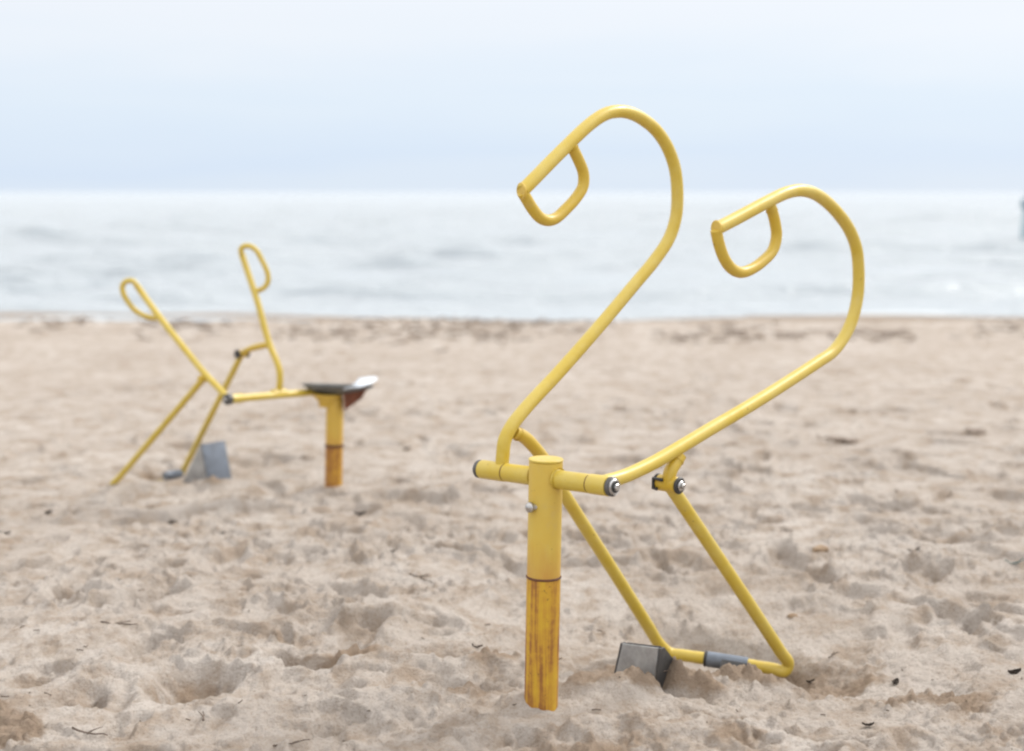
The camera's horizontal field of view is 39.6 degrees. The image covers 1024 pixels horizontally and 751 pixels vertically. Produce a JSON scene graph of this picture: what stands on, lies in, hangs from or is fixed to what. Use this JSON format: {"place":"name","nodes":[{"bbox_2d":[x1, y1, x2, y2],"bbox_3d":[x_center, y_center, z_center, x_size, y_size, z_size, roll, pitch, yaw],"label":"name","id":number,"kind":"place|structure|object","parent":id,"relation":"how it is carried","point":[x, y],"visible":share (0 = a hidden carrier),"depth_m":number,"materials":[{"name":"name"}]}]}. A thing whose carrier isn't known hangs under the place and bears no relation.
{"place":"outdoors","nodes":[
{"label":"outdoors","id":0,"kind":"place"},
{"bbox_2d":[0,312,1023,750],"bbox_3d":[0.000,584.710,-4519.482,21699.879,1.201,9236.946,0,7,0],"label":"sand beach","id":1,"kind":"structure","parent":0,"point":[282,596],"depth_m":4.89,"materials":[{"name":"beige sand"}]},
{"bbox_2d":[71,726,107,735],"bbox_3d":[-0.937,0.786,3.151,0.111,0.013,0.036,1,11,29],"label":"twig","id":2,"kind":"object","parent":1,"relation":"on","point":[78,730],"visible":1,"depth_m":3.15,"materials":[{"name":"beige wood"}]},
{"bbox_2d":[100,620,137,624],"bbox_3d":[-1.073,0.675,3.886,0.101,0.010,0.027,6,15,-7],"label":"twig","id":3,"kind":"object","parent":1,"relation":"on","point":[123,623],"visible":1,"depth_m":3.89,"materials":[{"name":"wood"}]},
{"bbox_2d":[168,520,177,523],"bbox_3d":[-1.244,0.540,5.221,0.039,0.021,0.030,-2,9,-17],"label":"sand clod","id":4,"kind":"object","parent":1,"relation":"on","point":[172,521],"visible":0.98,"depth_m":5.21,"materials":[{"name":"beige"}]},
{"bbox_2d":[109,243,376,486],"bbox_3d":[-1.142,0.042,5.743,1.105,1.149,0.616,3,8,21],"label":"sand digger","id":5,"kind":"object","parent":1,"relation":"on","point":[209,460],"visible":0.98,"depth_m":5.73,"materials":[{"name":"yellow paint"}]},
{"bbox_2d":[273,739,309,746],"bbox_3d":[-0.478,0.796,3.082,0.081,0.015,0.027,-8,11,-10],"label":"twig","id":6,"kind":"object","parent":1,"relation":"on","point":[293,742],"visible":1,"depth_m":3.09,"materials":[{"name":"wood"}]},
{"bbox_2d":[409,573,431,581],"bbox_3d":[-0.274,0.618,4.388,0.100,0.018,0.035,6,9,37],"label":"twig","id":7,"kind":"object","parent":1,"relation":"on","point":[420,577],"visible":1,"depth_m":4.38,"materials":[{"name":"wood"}]},
{"bbox_2d":[1,367,1021,749],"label":"litter","id":8,"kind":"object","parent":1,"relation":"on","point":[401,539],"visible":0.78,"depth_m":4.33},
{"bbox_2d":[14,315,1023,353],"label":"seaweed","id":9,"kind":"object","parent":1,"relation":"on","point":[512,323],"visible":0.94,"depth_m":12.12,"materials":[{"name":"plant"}]},
{"bbox_2d":[472,105,864,710],"bbox_3d":[0.419,0.114,3.661,0.448,1.598,1.167,6,10,41],"label":"sand digger","id":10,"kind":"object","parent":1,"relation":"on","point":[550,481],"visible":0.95,"depth_m":3.46,"materials":[{"name":"yellow paint"}]},
{"bbox_2d":[787,613,797,617],"bbox_3d":[0.821,0.704,4.162,0.032,0.018,0.025,-1,0,-17],"label":"sand clod","id":11,"kind":"object","parent":1,"relation":"on","point":[791,615],"visible":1,"depth_m":4.16,"materials":[{"name":"beige sand"}]},
{"bbox_2d":[812,544,828,552],"bbox_3d":[1.020,0.578,4.712,0.059,0.035,0.048,-10,1,-16],"label":"sand clod","id":12,"kind":"object","parent":1,"relation":"on","point":[821,548],"visible":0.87,"depth_m":4.70,"materials":[{"name":"beige sand"}]},
{"bbox_2d":[817,434,858,443],"bbox_3d":[1.578,0.307,6.867,0.234,0.027,0.220,8,2,-7],"label":"seaweed clump","id":13,"kind":"object","parent":1,"relation":"on","point":[844,440],"visible":1,"depth_m":6.85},
{"bbox_2d":[862,722,873,725],"bbox_3d":[0.811,0.794,3.241,0.023,0.010,0.021,5,9,36],"label":"leaf scrap","id":14,"kind":"object","parent":1,"relation":"on","point":[867,724],"visible":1,"depth_m":3.24,"materials":[{"name":"plant"}]},
{"bbox_2d":[892,678,898,683],"bbox_3d":[0.973,0.776,3.610,0.028,0.011,0.018,-4,8,-26],"label":"leaf scrap","id":15,"kind":"object","parent":1,"relation":"on","point":[895,681],"visible":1,"depth_m":3.62,"materials":[{"name":"brown plant"}]},
{"bbox_2d":[963,427,986,434],"bbox_3d":[2.307,0.278,7.079,0.119,0.018,0.109,1,15,-6],"label":"seaweed clump","id":16,"kind":"object","parent":1,"relation":"on","point":[975,431],"visible":1,"depth_m":7.07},
{"bbox_2d":[1008,668,1020,673],"bbox_3d":[1.263,0.743,3.576,0.030,0.016,0.029,4,8,28],"label":"leaf scrap","id":17,"kind":"object","parent":1,"relation":"on","point":[1016,671],"visible":1,"depth_m":3.58,"materials":[{"name":"brown plant"}]},
{"bbox_2d":[0,192,1023,320],"bbox_3d":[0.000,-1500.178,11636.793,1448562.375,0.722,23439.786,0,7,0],"label":"sea water","id":18,"kind":"structure","parent":0,"point":[484,255],"depth_m":27.85,"materials":[{"name":"liquid"}]},
{"bbox_2d":[1021,199,1023,237],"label":"sea marker","id":19,"kind":"object","parent":18,"relation":"in","point":[1022,224],"visible":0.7,"depth_m":35.75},
{"bbox_2d":[0,0,1023,191],"label":"sky","id":20,"kind":"structure","parent":0,"point":[96,95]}
]}

